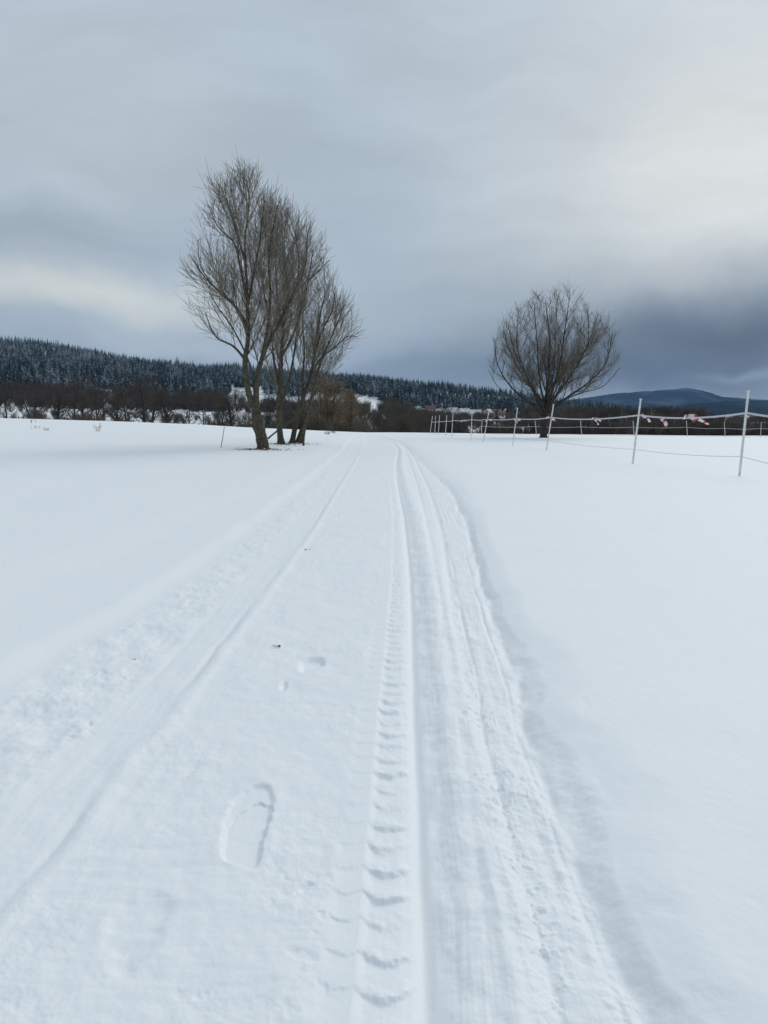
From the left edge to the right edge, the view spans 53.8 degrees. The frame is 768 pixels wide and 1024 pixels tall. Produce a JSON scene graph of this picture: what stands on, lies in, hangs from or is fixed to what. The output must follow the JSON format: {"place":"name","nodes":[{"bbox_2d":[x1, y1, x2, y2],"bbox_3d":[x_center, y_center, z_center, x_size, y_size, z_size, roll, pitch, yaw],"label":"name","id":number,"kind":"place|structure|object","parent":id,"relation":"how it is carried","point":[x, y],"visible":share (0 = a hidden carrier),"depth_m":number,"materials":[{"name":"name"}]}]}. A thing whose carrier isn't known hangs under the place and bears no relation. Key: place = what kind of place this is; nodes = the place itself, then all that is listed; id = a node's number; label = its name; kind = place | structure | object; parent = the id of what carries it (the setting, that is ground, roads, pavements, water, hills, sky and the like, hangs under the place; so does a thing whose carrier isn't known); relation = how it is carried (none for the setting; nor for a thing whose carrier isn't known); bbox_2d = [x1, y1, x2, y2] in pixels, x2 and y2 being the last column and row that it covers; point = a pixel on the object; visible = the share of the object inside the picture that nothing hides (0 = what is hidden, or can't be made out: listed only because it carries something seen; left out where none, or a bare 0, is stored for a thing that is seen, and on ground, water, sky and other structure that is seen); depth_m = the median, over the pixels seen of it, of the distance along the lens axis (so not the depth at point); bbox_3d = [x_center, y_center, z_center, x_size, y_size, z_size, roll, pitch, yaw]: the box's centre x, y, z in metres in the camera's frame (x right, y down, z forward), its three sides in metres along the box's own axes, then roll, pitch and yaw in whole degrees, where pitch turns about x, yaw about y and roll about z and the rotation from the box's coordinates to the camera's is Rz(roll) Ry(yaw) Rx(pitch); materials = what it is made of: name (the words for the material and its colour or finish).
{"place":"outdoors","nodes":[
{"label":"outdoors","id":0,"kind":"place"},
{"bbox_2d":[0,345,751,425],"bbox_3d":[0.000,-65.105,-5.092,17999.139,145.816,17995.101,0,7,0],"label":"hillside","id":1,"kind":"structure","parent":0,"point":[373,400],"depth_m":334.83,"materials":[{"name":"white snow"}]},
{"bbox_2d":[0,377,306,427],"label":"thicket","id":2,"kind":"object","parent":1,"relation":"on","point":[46,392],"visible":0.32,"depth_m":337.20,"materials":[{"name":"brown plant"}]},
{"bbox_2d":[231,388,240,403],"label":"bare tree","id":3,"kind":"object","parent":1,"relation":"on","point":[235,395],"visible":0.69,"depth_m":412.69,"materials":[{"name":"brown plant"}]},
{"bbox_2d":[0,334,622,414],"bbox_3d":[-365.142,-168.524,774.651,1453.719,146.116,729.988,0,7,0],"label":"spruce forest","id":4,"kind":"object","parent":1,"relation":"on","point":[56,365],"visible":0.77,"depth_m":749.23,"materials":[{"name":"green plant"}]},
{"bbox_2d":[265,395,469,432],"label":"thicket","id":5,"kind":"object","parent":1,"relation":"on","point":[410,413],"visible":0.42,"depth_m":213.59,"materials":[{"name":"brown plant"}]},
{"bbox_2d":[425,405,435,410],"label":"house","id":6,"kind":"structure","parent":1,"relation":"on","point":[431,407],"depth_m":632.13,"materials":[{"name":"tile"}]},
{"bbox_2d":[445,406,459,416],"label":"house","id":7,"kind":"structure","parent":1,"relation":"on","point":[455,409],"depth_m":493.79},
{"bbox_2d":[459,407,469,413],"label":"house","id":8,"kind":"structure","parent":1,"relation":"on","point":[466,410],"depth_m":593.16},
{"bbox_2d":[469,409,481,415],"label":"house","id":9,"kind":"structure","parent":1,"relation":"on","point":[476,411],"depth_m":514.10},
{"bbox_2d":[483,408,493,414],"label":"house","id":10,"kind":"structure","parent":1,"relation":"on","point":[486,411],"depth_m":552.96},
{"bbox_2d":[424,401,767,435],"bbox_3d":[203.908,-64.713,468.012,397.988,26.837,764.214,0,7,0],"label":"thicket","id":11,"kind":"object","parent":1,"relation":"on","point":[656,426],"visible":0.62,"depth_m":95.27,"materials":[{"name":"brown plant"}]},
{"bbox_2d":[0,418,767,1023],"bbox_3d":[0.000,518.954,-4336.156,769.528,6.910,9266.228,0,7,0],"label":"snow field","id":12,"kind":"structure","parent":0,"point":[636,594],"depth_m":6.41,"materials":[{"name":"white snow"}]},
{"bbox_2d":[0,389,23,417],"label":"bare tree","id":13,"kind":"object","parent":12,"relation":"on","point":[4,407],"visible":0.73,"depth_m":133.28,"materials":[{"name":"brown plant"}]},
{"bbox_2d":[12,387,49,418],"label":"bare tree","id":14,"kind":"object","parent":12,"relation":"on","point":[36,402],"visible":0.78,"depth_m":148.13,"materials":[{"name":"brown plant"}]},
{"bbox_2d":[44,389,76,419],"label":"bare tree","id":15,"kind":"object","parent":12,"relation":"on","point":[58,412],"visible":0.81,"depth_m":126.82,"materials":[{"name":"brown plant"}]},
{"bbox_2d":[54,377,97,419],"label":"bare tree","id":16,"kind":"object","parent":12,"relation":"on","point":[72,401],"visible":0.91,"depth_m":117.20,"materials":[{"name":"brown plant"}]},
{"bbox_2d":[66,373,94,416],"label":"bare tree","id":17,"kind":"object","parent":12,"relation":"on","point":[82,407],"visible":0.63,"depth_m":157.80,"materials":[{"name":"brown plant"}]},
{"bbox_2d":[86,387,114,420],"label":"bare tree","id":18,"kind":"object","parent":12,"relation":"on","point":[96,409],"visible":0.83,"depth_m":137.99,"materials":[{"name":"brown plant"}]},
{"bbox_2d":[105,397,124,421],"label":"bare tree","id":19,"kind":"object","parent":12,"relation":"on","point":[114,412],"visible":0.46,"depth_m":148.33,"materials":[{"name":"brown plant"}]},
{"bbox_2d":[100,380,138,421],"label":"bare tree","id":20,"kind":"object","parent":12,"relation":"on","point":[124,405],"visible":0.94,"depth_m":115.93,"materials":[{"name":"brown plant"}]},
{"bbox_2d":[128,376,169,421],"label":"bare tree","id":21,"kind":"object","parent":12,"relation":"on","point":[142,407],"visible":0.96,"depth_m":126.82,"materials":[{"name":"brown plant"}]},
{"bbox_2d":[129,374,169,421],"bbox_3d":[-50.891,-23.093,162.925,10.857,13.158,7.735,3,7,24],"label":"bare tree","id":22,"kind":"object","parent":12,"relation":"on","point":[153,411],"visible":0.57,"depth_m":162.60,"materials":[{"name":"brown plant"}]},
{"bbox_2d":[149,388,180,422],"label":"bare tree","id":23,"kind":"object","parent":12,"relation":"on","point":[166,418],"visible":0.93,"depth_m":138.22,"materials":[{"name":"brown plant"}]},
{"bbox_2d":[180,398,199,423],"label":"bare tree","id":24,"kind":"object","parent":12,"relation":"on","point":[189,416],"visible":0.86,"depth_m":149.03,"materials":[{"name":"brown plant"}]},
{"bbox_2d":[187,397,210,424],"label":"bare tree","id":25,"kind":"object","parent":12,"relation":"on","point":[205,417],"visible":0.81,"depth_m":123.32,"materials":[{"name":"brown plant"}]},
{"bbox_2d":[210,395,229,424],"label":"bare tree","id":26,"kind":"object","parent":12,"relation":"on","point":[216,415],"visible":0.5,"depth_m":158.49,"materials":[{"name":"brown plant"}]},
{"bbox_2d":[216,394,243,426],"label":"bare tree","id":27,"kind":"object","parent":12,"relation":"on","point":[229,413],"visible":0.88,"depth_m":138.08,"materials":[{"name":"brown plant"}]},
{"bbox_2d":[242,409,252,423],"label":"bare tree","id":28,"kind":"object","parent":12,"relation":"on","point":[248,411],"visible":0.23,"depth_m":148.18,"materials":[{"name":"brown plant"}]},
{"bbox_2d":[177,151,331,448],"bbox_3d":[-5.386,-8.480,30.909,6.586,12.063,4.874,0,7,0],"label":"willow tree","id":29,"kind":"object","parent":12,"relation":"on","point":[258,425],"visible":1,"depth_m":30.46,"materials":[{"name":"brown plant"}]},
{"bbox_2d":[261,403,275,425],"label":"bare tree","id":30,"kind":"object","parent":12,"relation":"on","point":[270,414],"visible":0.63,"depth_m":178.85,"materials":[{"name":"brown plant"}]},
{"bbox_2d":[237,442,307,450],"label":"leaf litter","id":31,"kind":"object","parent":12,"relation":"on","point":[271,448],"visible":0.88,"depth_m":31.74,"materials":[{"name":"brown plant"}]},
{"bbox_2d":[234,187,334,443],"bbox_3d":[-4.891,-9.207,35.565,5.577,12.084,4.401,0,7,0],"label":"willow tree","id":32,"kind":"object","parent":12,"relation":"on","point":[280,379],"visible":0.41,"depth_m":35.54,"materials":[{"name":"brown plant"}]},
{"bbox_2d":[302,425,305,445],"bbox_3d":[-3.724,-3.515,35.234,0.203,1.056,0.095,0,7,0],"label":"stump pole","id":33,"kind":"object","parent":12,"relation":"on","point":[304,435],"visible":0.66,"depth_m":35.20,"materials":[{"name":"grey plant"}]},
{"bbox_2d":[279,249,365,442],"bbox_3d":[-3.278,-7.893,36.468,4.755,9.294,3.687,2,7,16],"label":"willow tree","id":34,"kind":"object","parent":12,"relation":"on","point":[314,341],"visible":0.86,"depth_m":36.28,"materials":[{"name":"brown plant"}]},
{"bbox_2d":[303,377,359,430],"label":"ochre tree","id":35,"kind":"object","parent":12,"relation":"on","point":[325,399],"visible":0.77,"depth_m":110.24,"materials":[{"name":"brown plant"}]},
{"bbox_2d":[338,389,361,431],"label":"ochre tree","id":36,"kind":"object","parent":12,"relation":"on","point":[350,419],"visible":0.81,"depth_m":158.20,"materials":[{"name":"brown plant"}]},
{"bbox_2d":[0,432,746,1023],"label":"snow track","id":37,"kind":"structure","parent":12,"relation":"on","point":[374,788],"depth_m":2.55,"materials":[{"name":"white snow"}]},
{"bbox_2d":[438,405,452,420],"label":"bare tree","id":38,"kind":"object","parent":12,"relation":"on","point":[448,410],"visible":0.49,"depth_m":238.07,"materials":[{"name":"brown plant"}]},
{"bbox_2d":[489,409,502,424],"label":"bare tree","id":39,"kind":"object","parent":12,"relation":"on","point":[496,416],"visible":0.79,"depth_m":227.82,"materials":[{"name":"brown plant"}]},
{"bbox_2d":[522,413,529,425],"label":"bare tree","id":40,"kind":"object","parent":12,"relation":"on","point":[525,418],"visible":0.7,"depth_m":198.17,"materials":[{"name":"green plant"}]},
{"bbox_2d":[486,281,623,437],"bbox_3d":[14.251,-12.263,61.127,11.999,12.663,9.271,0,7,0],"label":"round tree","id":41,"kind":"object","parent":12,"relation":"on","point":[528,378],"visible":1,"depth_m":60.69,"materials":[{"name":"brown plant"}]},
{"bbox_2d":[430,390,767,475],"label":"tape fence","id":42,"kind":"object","parent":12,"relation":"on","point":[743,435],"visible":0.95,"depth_m":22.47,"materials":[{"name":"white plastic"}]},
{"bbox_2d":[660,416,667,427],"bbox_3d":[7.822,-2.519,21.149,0.207,0.335,0.237,4,8,30],"label":"barrier tape","id":43,"kind":"object","parent":42,"relation":"hanging from","point":[663,420],"visible":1,"depth_m":21.16,"materials":[{"name":"white plastic"}]},
{"bbox_2d":[683,414,707,424],"bbox_3d":[8.163,-2.420,19.760,0.775,0.281,0.190,-1,7,-8],"label":"barrier tape","id":44,"kind":"object","parent":42,"relation":"attached to","point":[694,420],"visible":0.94,"depth_m":19.75,"materials":[{"name":"white plastic"}]},
{"bbox_2d":[607,406,623,416],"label":"bare tree","id":45,"kind":"object","parent":12,"relation":"on","point":[616,411],"visible":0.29,"depth_m":185.97,"materials":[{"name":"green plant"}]},
{"bbox_2d":[481,421,764,437],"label":"wire fence","id":46,"kind":"object","parent":12,"relation":"on","point":[687,435],"visible":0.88,"depth_m":77.49,"materials":[{"name":"white metal"}]},
{"bbox_2d":[0,0,767,400],"label":"sky","id":47,"kind":"structure","parent":0,"point":[455,160],"materials":[{"name":"grey"}]},
{"bbox_2d":[569,388,767,409],"bbox_3d":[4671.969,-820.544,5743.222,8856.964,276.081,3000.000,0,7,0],"label":"mountain","id":48,"kind":"structure","parent":0,"point":[681,396],"depth_m":5620.38,"materials":[{"name":"blue"}]},
{"bbox_2d":[652,400,767,415],"bbox_3d":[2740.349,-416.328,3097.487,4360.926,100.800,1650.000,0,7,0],"label":"mountain foothill","id":49,"kind":"structure","parent":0,"point":[754,406],"depth_m":2964.56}
]}

